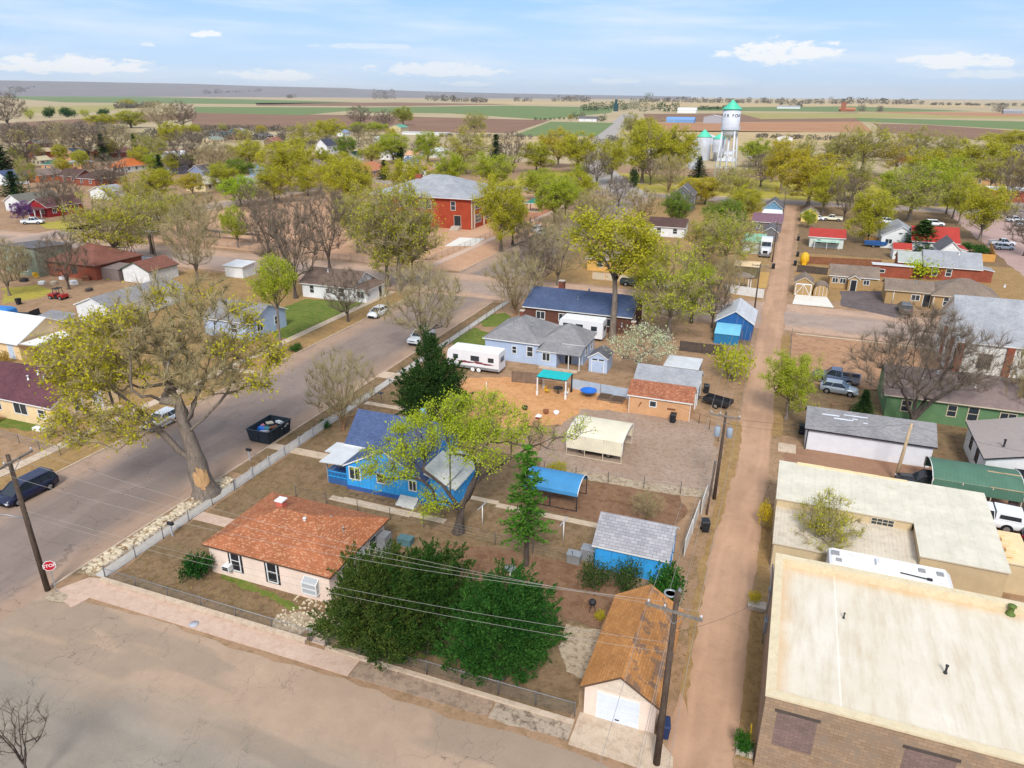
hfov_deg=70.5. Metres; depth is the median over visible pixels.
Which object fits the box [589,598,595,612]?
kettle grill
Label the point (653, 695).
overhead wire
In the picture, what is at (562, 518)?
garden walk
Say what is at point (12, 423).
lawn
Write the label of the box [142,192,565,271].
school yard
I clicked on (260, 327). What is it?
window
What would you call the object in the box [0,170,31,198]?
tree
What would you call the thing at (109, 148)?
tree
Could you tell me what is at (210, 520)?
front walk
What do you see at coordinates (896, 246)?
shed
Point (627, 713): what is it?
door
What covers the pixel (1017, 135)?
tree
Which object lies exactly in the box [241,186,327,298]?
tree
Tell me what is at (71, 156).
tree
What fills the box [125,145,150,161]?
tree
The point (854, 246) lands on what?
yard
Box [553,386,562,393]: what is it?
patio table
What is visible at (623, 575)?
shrub
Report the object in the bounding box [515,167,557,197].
tree
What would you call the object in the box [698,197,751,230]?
tree
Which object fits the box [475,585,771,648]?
overhead wire
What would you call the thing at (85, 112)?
shrub
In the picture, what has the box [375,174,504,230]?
school
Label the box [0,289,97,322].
yard
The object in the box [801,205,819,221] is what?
house
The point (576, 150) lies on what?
tree
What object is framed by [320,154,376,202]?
tree
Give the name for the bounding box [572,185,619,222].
tree
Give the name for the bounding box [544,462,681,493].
fence
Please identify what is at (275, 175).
tree
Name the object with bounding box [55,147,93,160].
house
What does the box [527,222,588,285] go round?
tree
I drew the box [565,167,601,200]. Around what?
tree
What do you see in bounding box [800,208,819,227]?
tree
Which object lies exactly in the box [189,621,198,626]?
manhole cover
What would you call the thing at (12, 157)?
tree
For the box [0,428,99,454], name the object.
fence
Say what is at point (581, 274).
yard
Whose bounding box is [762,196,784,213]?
house
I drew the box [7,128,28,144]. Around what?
tree
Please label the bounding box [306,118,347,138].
tree
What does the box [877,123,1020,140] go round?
field
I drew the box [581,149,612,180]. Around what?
tree
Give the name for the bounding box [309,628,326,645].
gate
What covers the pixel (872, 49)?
sky
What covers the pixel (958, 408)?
house
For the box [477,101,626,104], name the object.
field
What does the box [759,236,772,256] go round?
lorry
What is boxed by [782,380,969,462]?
yard
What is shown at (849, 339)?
kerb strip
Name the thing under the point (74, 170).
house
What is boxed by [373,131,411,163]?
tree
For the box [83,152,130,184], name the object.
tree
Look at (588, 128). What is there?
field
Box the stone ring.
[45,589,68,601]
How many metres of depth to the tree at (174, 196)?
177.76 m
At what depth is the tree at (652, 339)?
89.26 m
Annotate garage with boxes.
[88,184,125,198]
[120,255,178,282]
[579,584,683,732]
[627,378,697,420]
[633,363,703,408]
[663,355,702,370]
[741,233,766,253]
[752,212,783,232]
[804,406,937,467]
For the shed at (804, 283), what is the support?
on the yard at (1012, 279)
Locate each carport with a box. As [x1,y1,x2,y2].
[523,466,587,511]
[566,415,633,463]
[923,456,1023,506]
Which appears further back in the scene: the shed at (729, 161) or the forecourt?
the shed at (729, 161)
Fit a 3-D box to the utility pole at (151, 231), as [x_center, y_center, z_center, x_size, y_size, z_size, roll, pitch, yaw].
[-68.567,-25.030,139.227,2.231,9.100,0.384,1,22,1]
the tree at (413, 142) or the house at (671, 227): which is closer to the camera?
the house at (671, 227)
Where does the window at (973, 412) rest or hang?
in the house at (958, 408)
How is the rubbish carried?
in the dumpster
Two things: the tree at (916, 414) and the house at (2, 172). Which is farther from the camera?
the house at (2, 172)
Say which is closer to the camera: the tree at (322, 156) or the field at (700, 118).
the tree at (322, 156)
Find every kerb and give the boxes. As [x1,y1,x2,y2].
[53,302,492,585]
[55,293,415,473]
[99,577,307,643]
[325,645,574,724]
[460,197,608,271]
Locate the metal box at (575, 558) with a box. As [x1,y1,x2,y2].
[566,549,582,565]
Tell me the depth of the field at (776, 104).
3505.90 m
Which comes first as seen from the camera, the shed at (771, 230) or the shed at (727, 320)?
the shed at (727, 320)
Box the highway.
[582,114,647,196]
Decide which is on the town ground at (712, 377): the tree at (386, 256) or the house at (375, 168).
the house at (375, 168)
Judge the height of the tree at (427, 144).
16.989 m
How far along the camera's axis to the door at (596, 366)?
92.85 m
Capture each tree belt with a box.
[7,86,296,97]
[372,89,590,102]
[534,92,725,120]
[639,96,1023,111]
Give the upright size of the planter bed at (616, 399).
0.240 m
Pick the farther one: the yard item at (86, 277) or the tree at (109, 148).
the tree at (109, 148)
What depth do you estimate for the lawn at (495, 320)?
114.49 m
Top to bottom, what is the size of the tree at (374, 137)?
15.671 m
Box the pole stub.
[706,461,715,514]
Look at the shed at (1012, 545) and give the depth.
51.86 m
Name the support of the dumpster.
on the street at (158, 468)
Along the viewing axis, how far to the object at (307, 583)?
50.15 m
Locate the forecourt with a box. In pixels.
[948,213,1023,275]
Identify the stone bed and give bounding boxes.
[272,611,318,634]
[558,624,600,678]
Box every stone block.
[735,742,753,758]
[747,599,766,612]
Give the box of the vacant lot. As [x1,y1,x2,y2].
[789,334,924,389]
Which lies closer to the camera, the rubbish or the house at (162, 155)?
the rubbish
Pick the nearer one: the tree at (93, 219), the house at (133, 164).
the tree at (93, 219)
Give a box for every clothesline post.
[478,501,486,525]
[560,516,567,541]
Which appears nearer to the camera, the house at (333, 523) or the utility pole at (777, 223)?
the house at (333, 523)
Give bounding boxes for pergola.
[536,369,572,399]
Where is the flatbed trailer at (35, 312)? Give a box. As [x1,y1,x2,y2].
[18,308,41,315]
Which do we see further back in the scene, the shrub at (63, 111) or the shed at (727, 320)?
the shrub at (63, 111)
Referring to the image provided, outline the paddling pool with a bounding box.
[580,387,596,396]
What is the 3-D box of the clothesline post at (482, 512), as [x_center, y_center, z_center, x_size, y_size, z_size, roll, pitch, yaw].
[-2.428,10.795,59.529,0.089,1.930,1.417,12,25,28]
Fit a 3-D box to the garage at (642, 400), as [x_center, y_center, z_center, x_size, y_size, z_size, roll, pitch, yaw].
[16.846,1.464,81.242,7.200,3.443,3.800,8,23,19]
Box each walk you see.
[193,512,234,526]
[226,366,257,373]
[267,443,327,458]
[312,601,361,645]
[328,495,412,516]
[344,497,446,523]
[364,401,405,410]
[377,371,401,379]
[463,496,498,504]
[495,503,597,527]
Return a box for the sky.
[0,0,1023,99]
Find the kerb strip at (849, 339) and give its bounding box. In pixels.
[796,333,926,347]
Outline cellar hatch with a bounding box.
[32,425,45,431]
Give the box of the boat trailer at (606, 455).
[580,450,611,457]
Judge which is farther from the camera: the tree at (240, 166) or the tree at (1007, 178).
the tree at (240, 166)
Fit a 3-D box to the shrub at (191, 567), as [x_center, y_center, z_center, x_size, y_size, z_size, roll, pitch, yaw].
[-22.997,13.114,52.891,2.792,2.572,2.664,-3,22,-7]
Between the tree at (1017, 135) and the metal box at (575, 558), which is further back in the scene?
the tree at (1017, 135)
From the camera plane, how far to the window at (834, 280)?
134.96 m
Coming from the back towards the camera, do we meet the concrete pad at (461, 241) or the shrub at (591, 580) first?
the concrete pad at (461, 241)
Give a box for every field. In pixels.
[0,113,191,128]
[0,129,120,141]
[6,96,352,103]
[19,104,141,113]
[192,113,549,132]
[194,107,357,114]
[256,102,499,105]
[358,106,612,119]
[475,132,594,144]
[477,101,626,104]
[493,120,541,130]
[514,122,613,135]
[623,131,866,145]
[640,100,1023,101]
[640,102,985,107]
[643,113,860,121]
[655,122,871,131]
[695,106,957,111]
[741,113,1023,118]
[855,111,1023,116]
[856,118,1023,129]
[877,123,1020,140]
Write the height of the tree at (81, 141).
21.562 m
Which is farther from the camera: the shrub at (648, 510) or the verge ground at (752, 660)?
the shrub at (648, 510)
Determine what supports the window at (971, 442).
in the house at (1005, 433)
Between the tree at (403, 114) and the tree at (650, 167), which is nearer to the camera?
the tree at (650, 167)
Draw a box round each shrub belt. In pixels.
[0,121,1023,165]
[113,101,869,139]
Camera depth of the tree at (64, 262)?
128.71 m
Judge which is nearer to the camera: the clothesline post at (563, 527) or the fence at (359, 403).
the clothesline post at (563, 527)
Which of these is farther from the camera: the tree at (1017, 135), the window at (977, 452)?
the tree at (1017, 135)
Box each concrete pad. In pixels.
[446,237,483,245]
[778,442,795,453]
[792,295,833,307]
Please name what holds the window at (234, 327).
in the house at (269, 316)
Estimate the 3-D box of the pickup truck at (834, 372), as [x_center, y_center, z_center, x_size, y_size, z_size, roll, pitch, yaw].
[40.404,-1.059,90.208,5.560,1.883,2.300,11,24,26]
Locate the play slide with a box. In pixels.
[800,252,808,264]
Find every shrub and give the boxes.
[0,350,10,360]
[24,109,34,118]
[41,105,55,117]
[58,106,77,116]
[78,109,89,115]
[95,107,109,114]
[116,98,136,105]
[175,549,214,582]
[288,342,304,350]
[317,419,331,428]
[546,460,568,470]
[577,547,612,594]
[594,608,606,619]
[606,555,646,591]
[629,489,667,519]
[643,560,688,604]
[704,341,756,383]
[732,726,755,757]
[747,589,762,602]
[757,498,773,527]
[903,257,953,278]
[961,241,972,249]
[969,243,990,253]
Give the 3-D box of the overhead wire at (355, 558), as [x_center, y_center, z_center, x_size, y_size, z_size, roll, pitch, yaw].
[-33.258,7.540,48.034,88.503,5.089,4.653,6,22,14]
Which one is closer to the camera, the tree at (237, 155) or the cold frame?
the cold frame
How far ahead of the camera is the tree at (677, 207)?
191.27 m
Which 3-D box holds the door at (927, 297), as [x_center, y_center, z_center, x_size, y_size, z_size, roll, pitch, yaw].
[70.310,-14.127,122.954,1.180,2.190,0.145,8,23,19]
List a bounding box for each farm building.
[402,131,450,134]
[777,105,800,108]
[1001,109,1022,113]
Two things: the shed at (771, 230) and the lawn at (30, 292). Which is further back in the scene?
the shed at (771, 230)
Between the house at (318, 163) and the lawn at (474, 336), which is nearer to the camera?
the lawn at (474, 336)
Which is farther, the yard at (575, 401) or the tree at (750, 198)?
the tree at (750, 198)
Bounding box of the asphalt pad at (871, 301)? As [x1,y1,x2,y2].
[840,291,903,317]
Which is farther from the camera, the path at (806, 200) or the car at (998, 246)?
the path at (806, 200)
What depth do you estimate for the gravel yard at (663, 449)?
71.94 m
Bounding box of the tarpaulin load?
[0,305,17,312]
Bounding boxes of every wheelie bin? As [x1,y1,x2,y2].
[14,298,22,304]
[658,716,670,739]
[670,412,676,422]
[700,517,710,532]
[703,383,709,392]
[798,423,804,434]
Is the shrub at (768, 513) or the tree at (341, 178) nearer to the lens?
the shrub at (768, 513)
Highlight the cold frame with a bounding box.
[396,533,414,547]
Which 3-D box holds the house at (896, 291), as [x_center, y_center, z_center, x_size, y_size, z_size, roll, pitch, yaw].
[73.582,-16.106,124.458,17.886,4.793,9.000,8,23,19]
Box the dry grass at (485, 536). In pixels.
[1,306,918,717]
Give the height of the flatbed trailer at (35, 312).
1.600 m
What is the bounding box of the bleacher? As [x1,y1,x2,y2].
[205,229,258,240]
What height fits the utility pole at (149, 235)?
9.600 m
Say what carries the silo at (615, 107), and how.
on the ground at (615, 115)
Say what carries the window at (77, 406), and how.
in the house at (20, 400)
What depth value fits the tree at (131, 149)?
359.59 m
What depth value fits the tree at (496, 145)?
397.73 m
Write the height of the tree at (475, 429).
11.848 m
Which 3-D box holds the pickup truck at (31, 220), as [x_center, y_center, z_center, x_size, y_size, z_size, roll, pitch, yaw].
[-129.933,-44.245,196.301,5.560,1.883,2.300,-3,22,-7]
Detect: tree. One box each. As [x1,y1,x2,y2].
[0,91,27,126]
[0,119,52,159]
[0,145,20,169]
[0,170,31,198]
[0,234,30,295]
[0,241,33,281]
[0,686,56,767]
[4,155,23,168]
[5,146,26,161]
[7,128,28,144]
[8,199,32,219]
[12,155,37,187]
[16,148,37,164]
[16,265,292,500]
[27,143,46,155]
[29,165,86,220]
[33,229,91,289]
[37,119,77,147]
[37,128,55,138]
[49,144,69,159]
[51,157,71,169]
[53,184,156,251]
[54,119,113,158]
[68,150,89,159]
[70,149,88,168]
[80,113,116,125]
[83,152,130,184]
[92,192,155,237]
[93,121,138,158]
[93,134,113,160]
[96,137,117,157]
[111,110,148,127]
[112,182,176,253]
[113,173,154,202]
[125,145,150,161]
[127,134,145,161]
[128,130,163,167]
[133,166,180,199]
[137,100,177,126]
[141,152,161,168]
[143,185,204,235]
[152,154,170,174]
[155,121,182,143]
[155,139,168,152]
[156,201,223,280]
[157,128,216,168]
[161,153,181,174]
[164,100,196,130]
[173,172,207,194]
[177,123,204,133]
[177,190,223,237]
[186,138,236,169]
[198,124,214,133]
[200,161,239,191]
[205,153,225,163]
[214,173,259,206]
[216,122,227,129]
[217,204,249,246]
[221,157,258,176]
[224,137,266,164]
[225,153,245,164]
[231,181,272,212]
[233,127,254,140]
[235,188,291,252]
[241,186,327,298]
[242,251,297,351]
[251,135,318,191]
[253,163,295,201]
[255,125,267,132]
[277,127,289,142]
[284,121,326,148]
[290,163,320,195]
[291,139,305,149]
[291,182,356,267]
[302,344,377,430]
[304,155,354,203]
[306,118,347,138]
[314,146,332,162]
[316,266,371,321]
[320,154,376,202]
[326,178,379,252]
[327,151,353,169]
[331,194,357,237]
[332,135,356,155]
[341,170,448,290]
[341,182,428,286]
[345,105,372,122]
[349,121,365,132]
[349,125,365,140]
[351,128,392,153]
[352,384,601,535]
[356,144,382,160]
[363,121,387,135]
[371,109,398,124]
[371,177,450,284]
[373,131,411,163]
[373,256,468,349]
[375,160,389,179]
[379,153,437,188]
[384,128,396,136]
[390,106,414,123]
[393,146,404,161]
[409,141,419,150]
[411,128,442,162]
[431,121,497,173]
[431,151,470,176]
[461,110,488,133]
[461,151,519,185]
[471,171,530,251]
[481,247,547,314]
[486,134,507,160]
[496,444,558,566]
[498,131,529,172]
[498,192,535,244]
[509,233,560,284]
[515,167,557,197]
[515,216,550,251]
[518,139,557,172]
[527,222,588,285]
[532,172,582,223]
[533,126,575,167]
[538,205,584,260]
[547,170,585,218]
[552,130,599,166]
[557,196,667,340]
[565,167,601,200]
[569,164,589,176]
[571,191,606,215]
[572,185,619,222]
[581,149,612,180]
[593,136,636,183]
[604,321,677,363]
[606,175,634,206]
[613,117,672,182]
[621,111,640,135]
[623,184,662,218]
[623,241,675,300]
[628,167,639,186]
[628,232,723,341]
[634,115,662,139]
[638,150,664,184]
[648,123,704,182]
[649,153,689,192]
[660,189,695,217]
[666,184,699,217]
[676,259,721,323]
[677,175,706,198]
[678,211,728,260]
[687,156,708,177]
[692,205,767,273]
[695,176,723,203]
[695,269,733,327]
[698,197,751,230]
[710,164,738,189]
[713,163,765,200]
[713,255,744,299]
[731,183,765,223]
[738,137,772,166]
[740,151,781,186]
[757,153,786,181]
[757,346,827,420]
[760,133,813,192]
[768,152,852,206]
[788,485,868,557]
[793,135,819,157]
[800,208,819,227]
[801,164,848,214]
[814,128,859,164]
[827,171,867,220]
[833,120,902,171]
[838,294,1023,420]
[842,150,879,203]
[842,185,899,239]
[849,389,877,414]
[870,167,921,197]
[874,158,962,220]
[875,131,922,170]
[897,219,941,251]
[899,125,939,153]
[899,146,959,188]
[910,154,979,205]
[929,130,972,161]
[936,169,964,213]
[941,169,975,218]
[945,172,984,224]
[949,136,1023,172]
[958,180,1023,240]
[965,149,1023,185]
[982,128,1023,149]
[992,152,1023,198]
[996,198,1023,255]
[1002,154,1023,185]
[1003,344,1023,400]
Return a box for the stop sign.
[42,561,56,591]
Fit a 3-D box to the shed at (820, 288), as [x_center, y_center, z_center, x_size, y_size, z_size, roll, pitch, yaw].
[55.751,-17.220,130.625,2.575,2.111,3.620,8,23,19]
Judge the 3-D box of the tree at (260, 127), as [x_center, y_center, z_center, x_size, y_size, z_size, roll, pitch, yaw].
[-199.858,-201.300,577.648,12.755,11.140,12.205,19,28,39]
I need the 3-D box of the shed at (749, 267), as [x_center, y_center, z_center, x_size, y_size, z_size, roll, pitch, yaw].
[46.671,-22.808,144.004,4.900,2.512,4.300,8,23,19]
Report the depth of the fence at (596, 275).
139.87 m
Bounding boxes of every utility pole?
[0,447,50,591]
[140,211,153,254]
[145,230,156,256]
[647,588,702,765]
[711,411,739,499]
[752,264,767,307]
[772,221,782,261]
[894,423,912,477]
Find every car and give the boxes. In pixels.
[140,406,175,430]
[819,378,858,397]
[927,219,944,226]
[993,243,1015,250]
[1005,215,1023,221]
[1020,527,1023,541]
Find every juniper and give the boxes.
[306,538,433,672]
[372,536,483,655]
[390,321,475,422]
[432,557,572,686]
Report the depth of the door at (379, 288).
127.25 m
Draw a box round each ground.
[0,96,1023,179]
[0,147,1023,767]
[0,292,413,489]
[232,302,500,473]
[433,199,601,270]
[442,544,627,628]
[680,422,741,712]
[736,567,769,762]
[757,508,772,568]
[771,335,790,436]
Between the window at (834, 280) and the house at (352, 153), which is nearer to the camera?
the window at (834, 280)
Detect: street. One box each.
[0,160,471,249]
[0,196,647,620]
[0,230,939,345]
[0,589,610,767]
[295,178,1002,215]
[1005,202,1023,218]
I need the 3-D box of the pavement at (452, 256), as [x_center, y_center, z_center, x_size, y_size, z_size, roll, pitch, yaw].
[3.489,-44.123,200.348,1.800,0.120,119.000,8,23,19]
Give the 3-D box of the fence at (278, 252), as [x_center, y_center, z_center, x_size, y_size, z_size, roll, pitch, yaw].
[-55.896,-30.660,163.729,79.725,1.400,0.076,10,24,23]
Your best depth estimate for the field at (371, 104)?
2772.99 m
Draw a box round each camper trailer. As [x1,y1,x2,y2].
[447,342,504,372]
[559,313,606,338]
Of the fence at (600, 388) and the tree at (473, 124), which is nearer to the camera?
the fence at (600, 388)
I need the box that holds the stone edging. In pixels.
[554,468,708,497]
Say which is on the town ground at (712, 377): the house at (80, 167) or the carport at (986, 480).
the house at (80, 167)
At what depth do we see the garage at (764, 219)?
191.29 m
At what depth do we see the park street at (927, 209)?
241.39 m
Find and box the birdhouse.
[535,414,541,425]
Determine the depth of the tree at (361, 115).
775.67 m
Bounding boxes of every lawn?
[0,418,47,430]
[1,285,51,303]
[39,221,93,229]
[272,299,375,338]
[452,328,488,345]
[480,313,510,326]
[505,170,992,209]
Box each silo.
[613,99,618,110]
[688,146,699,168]
[697,130,711,160]
[712,133,726,160]
[840,102,846,110]
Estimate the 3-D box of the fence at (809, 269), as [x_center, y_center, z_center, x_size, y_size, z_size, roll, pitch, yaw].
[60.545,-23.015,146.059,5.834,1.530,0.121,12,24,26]
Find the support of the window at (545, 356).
in the house at (522, 337)
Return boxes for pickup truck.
[20,217,44,224]
[407,327,434,344]
[812,366,860,385]
[823,214,842,221]
[895,469,932,483]
[987,501,1023,532]
[988,238,1016,245]
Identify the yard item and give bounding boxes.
[19,277,28,281]
[32,272,38,277]
[38,281,45,284]
[69,280,77,284]
[81,275,90,280]
[85,287,92,291]
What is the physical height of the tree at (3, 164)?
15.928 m
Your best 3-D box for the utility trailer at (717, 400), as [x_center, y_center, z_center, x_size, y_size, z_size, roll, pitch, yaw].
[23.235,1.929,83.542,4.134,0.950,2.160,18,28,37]
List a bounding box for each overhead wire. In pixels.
[0,449,695,651]
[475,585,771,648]
[598,604,697,767]
[638,385,909,431]
[649,196,789,610]
[914,426,1023,481]
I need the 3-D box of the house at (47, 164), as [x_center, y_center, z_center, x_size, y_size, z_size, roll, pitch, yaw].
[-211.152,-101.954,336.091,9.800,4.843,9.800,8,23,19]
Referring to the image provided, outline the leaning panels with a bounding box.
[684,485,707,555]
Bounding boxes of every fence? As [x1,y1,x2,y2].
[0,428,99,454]
[102,480,234,575]
[102,567,309,640]
[141,234,414,267]
[233,412,338,489]
[295,486,572,557]
[327,633,575,716]
[342,299,508,416]
[420,212,536,264]
[511,370,541,384]
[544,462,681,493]
[572,379,628,398]
[592,272,628,280]
[679,340,723,354]
[723,285,763,297]
[797,265,827,274]
[808,256,881,265]
[864,237,878,239]
[982,242,995,261]
[1007,501,1023,511]
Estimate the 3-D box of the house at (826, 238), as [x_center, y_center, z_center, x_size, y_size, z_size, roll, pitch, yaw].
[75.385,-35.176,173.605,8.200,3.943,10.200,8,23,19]
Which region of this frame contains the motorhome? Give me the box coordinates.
[826,548,952,587]
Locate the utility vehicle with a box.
[47,287,68,299]
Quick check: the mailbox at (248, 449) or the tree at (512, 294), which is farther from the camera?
the tree at (512, 294)
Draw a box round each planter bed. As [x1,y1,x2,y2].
[597,393,612,401]
[610,395,625,403]
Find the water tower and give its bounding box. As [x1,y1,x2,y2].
[713,99,741,182]
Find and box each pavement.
[0,291,395,477]
[56,577,101,607]
[83,582,359,675]
[95,301,508,577]
[349,661,493,715]
[423,206,563,267]
[488,702,572,740]
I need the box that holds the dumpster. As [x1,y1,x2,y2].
[246,415,290,443]
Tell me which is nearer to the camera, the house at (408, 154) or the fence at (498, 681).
the fence at (498, 681)
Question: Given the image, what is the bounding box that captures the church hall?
[934,294,1023,377]
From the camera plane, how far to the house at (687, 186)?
225.00 m
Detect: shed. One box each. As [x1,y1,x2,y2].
[37,310,75,320]
[100,262,129,280]
[222,259,255,277]
[588,345,613,373]
[592,511,679,581]
[713,152,734,160]
[714,298,757,345]
[717,158,734,166]
[734,260,760,278]
[763,222,779,241]
[777,134,793,140]
[793,272,813,295]
[813,281,828,296]
[871,262,915,278]
[890,242,911,258]
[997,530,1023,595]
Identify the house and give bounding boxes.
[0,169,28,184]
[0,310,76,359]
[0,361,123,427]
[1,240,143,280]
[2,190,57,210]
[25,140,52,147]
[25,168,61,181]
[27,149,54,157]
[27,194,83,218]
[31,155,51,165]
[40,159,73,168]
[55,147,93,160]
[57,167,88,182]
[68,160,94,168]
[73,276,183,320]
[75,169,127,185]
[93,147,129,157]
[111,158,147,172]
[160,150,188,158]
[165,159,194,173]
[186,176,226,191]
[188,164,216,176]
[201,492,391,601]
[202,136,223,143]
[203,299,287,339]
[211,129,230,134]
[229,175,260,189]
[249,164,269,175]
[252,133,273,139]
[264,137,282,145]
[299,266,385,302]
[310,159,328,169]
[315,138,336,154]
[319,392,478,509]
[337,129,350,135]
[348,151,363,160]
[360,161,389,177]
[379,151,396,159]
[390,124,408,131]
[402,157,425,169]
[404,151,422,158]
[420,164,435,175]
[423,147,448,156]
[482,309,636,372]
[522,279,643,334]
[579,116,598,121]
[585,246,636,273]
[647,216,689,237]
[673,182,697,210]
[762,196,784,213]
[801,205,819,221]
[809,227,845,249]
[828,263,879,290]
[876,219,910,247]
[877,364,1023,427]
[881,278,1005,308]
[894,249,994,282]
[909,225,968,251]
[932,235,962,251]
[963,417,1023,478]
[970,171,998,185]
[984,186,1023,202]
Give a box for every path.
[516,186,1023,211]
[524,178,875,194]
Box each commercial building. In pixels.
[754,553,1023,767]
[770,460,1011,597]
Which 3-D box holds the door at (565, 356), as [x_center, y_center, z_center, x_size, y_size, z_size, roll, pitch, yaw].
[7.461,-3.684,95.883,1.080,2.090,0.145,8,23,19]
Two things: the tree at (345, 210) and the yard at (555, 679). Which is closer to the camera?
the yard at (555, 679)
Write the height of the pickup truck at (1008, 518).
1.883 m
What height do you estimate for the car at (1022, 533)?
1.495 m
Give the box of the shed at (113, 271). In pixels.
[100,262,129,280]
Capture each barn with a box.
[666,117,695,122]
[677,108,697,112]
[703,115,721,122]
[839,107,855,110]
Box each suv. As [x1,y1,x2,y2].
[367,304,387,318]
[619,277,638,286]
[897,301,912,313]
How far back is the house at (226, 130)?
628.03 m
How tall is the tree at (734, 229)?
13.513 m
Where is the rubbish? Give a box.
[257,425,264,430]
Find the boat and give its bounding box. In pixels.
[864,240,887,247]
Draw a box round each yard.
[0,270,386,466]
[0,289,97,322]
[0,431,51,470]
[109,422,626,716]
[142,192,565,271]
[336,384,492,447]
[456,377,629,426]
[492,208,563,236]
[537,409,720,494]
[541,199,773,299]
[541,481,687,524]
[567,345,645,383]
[758,272,769,287]
[766,551,1021,609]
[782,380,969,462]
[784,447,1023,533]
[792,253,1023,310]
[797,206,1012,267]
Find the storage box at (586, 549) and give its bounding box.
[580,543,594,562]
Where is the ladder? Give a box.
[347,492,400,506]
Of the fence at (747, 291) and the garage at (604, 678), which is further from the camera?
the fence at (747, 291)
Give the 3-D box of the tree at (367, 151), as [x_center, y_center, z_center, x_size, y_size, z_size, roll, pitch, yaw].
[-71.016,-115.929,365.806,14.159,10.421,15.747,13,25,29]
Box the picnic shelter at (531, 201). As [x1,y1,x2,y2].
[525,198,542,212]
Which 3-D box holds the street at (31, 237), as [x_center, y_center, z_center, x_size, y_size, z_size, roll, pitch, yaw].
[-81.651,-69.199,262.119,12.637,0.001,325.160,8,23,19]
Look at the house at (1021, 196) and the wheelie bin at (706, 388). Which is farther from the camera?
the house at (1021, 196)
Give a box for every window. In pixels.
[12,402,28,415]
[37,409,45,419]
[73,398,82,411]
[227,553,243,573]
[231,323,237,332]
[256,321,263,332]
[264,562,280,584]
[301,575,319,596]
[309,285,314,292]
[348,466,360,480]
[368,534,375,552]
[376,472,385,484]
[408,480,416,491]
[451,201,455,210]
[475,213,480,222]
[512,346,516,353]
[526,346,532,356]
[536,311,544,319]
[542,352,549,361]
[558,313,564,320]
[649,400,656,407]
[832,277,838,282]
[839,278,845,283]
[863,280,869,285]
[870,516,894,527]
[885,239,892,243]
[900,399,912,411]
[910,294,920,300]
[942,297,949,305]
[945,269,952,276]
[945,404,957,417]
[965,406,980,420]
[969,436,973,450]
[974,448,979,463]
[975,353,993,368]
[999,412,1017,417]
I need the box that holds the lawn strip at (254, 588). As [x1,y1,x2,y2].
[221,574,298,610]
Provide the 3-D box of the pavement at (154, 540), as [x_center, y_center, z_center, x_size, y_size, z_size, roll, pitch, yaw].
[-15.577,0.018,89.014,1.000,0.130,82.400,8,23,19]
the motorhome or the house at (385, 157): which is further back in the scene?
the house at (385, 157)
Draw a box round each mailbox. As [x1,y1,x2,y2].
[166,521,173,536]
[245,448,251,460]
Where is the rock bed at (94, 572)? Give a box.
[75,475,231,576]
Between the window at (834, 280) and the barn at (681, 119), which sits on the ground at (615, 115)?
the barn at (681, 119)
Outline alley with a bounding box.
[666,204,796,767]
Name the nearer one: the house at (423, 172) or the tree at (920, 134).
the house at (423, 172)
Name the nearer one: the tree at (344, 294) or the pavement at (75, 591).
the pavement at (75, 591)
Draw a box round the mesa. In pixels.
[0,80,690,99]
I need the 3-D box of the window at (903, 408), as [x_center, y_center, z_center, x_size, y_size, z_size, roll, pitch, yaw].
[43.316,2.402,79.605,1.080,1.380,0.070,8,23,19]
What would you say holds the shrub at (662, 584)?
on the town ground at (712, 377)
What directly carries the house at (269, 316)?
on the yard at (240, 286)
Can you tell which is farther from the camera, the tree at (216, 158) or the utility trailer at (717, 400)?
the tree at (216, 158)
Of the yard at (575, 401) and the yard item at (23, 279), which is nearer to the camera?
the yard at (575, 401)
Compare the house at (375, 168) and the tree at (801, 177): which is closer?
the tree at (801, 177)
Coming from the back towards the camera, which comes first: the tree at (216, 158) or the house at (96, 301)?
the tree at (216, 158)
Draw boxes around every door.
[6,344,16,358]
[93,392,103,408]
[378,285,381,296]
[395,494,418,509]
[454,215,460,225]
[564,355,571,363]
[591,360,604,372]
[595,691,640,728]
[667,539,674,573]
[696,382,700,404]
[794,283,811,295]
[849,280,857,290]
[921,294,930,306]
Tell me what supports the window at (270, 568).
in the house at (333, 523)
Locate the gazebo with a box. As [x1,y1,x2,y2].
[732,272,753,286]
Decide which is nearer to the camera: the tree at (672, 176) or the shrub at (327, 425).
the shrub at (327, 425)
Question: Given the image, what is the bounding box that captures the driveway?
[568,712,672,767]
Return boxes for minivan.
[0,467,58,506]
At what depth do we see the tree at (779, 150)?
261.19 m
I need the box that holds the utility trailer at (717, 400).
[699,393,733,408]
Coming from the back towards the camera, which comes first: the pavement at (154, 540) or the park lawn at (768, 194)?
the park lawn at (768, 194)
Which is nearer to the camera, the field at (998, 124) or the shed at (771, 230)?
the shed at (771, 230)
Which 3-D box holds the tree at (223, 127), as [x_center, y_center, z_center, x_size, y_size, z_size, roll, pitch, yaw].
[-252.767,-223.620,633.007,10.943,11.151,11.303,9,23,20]

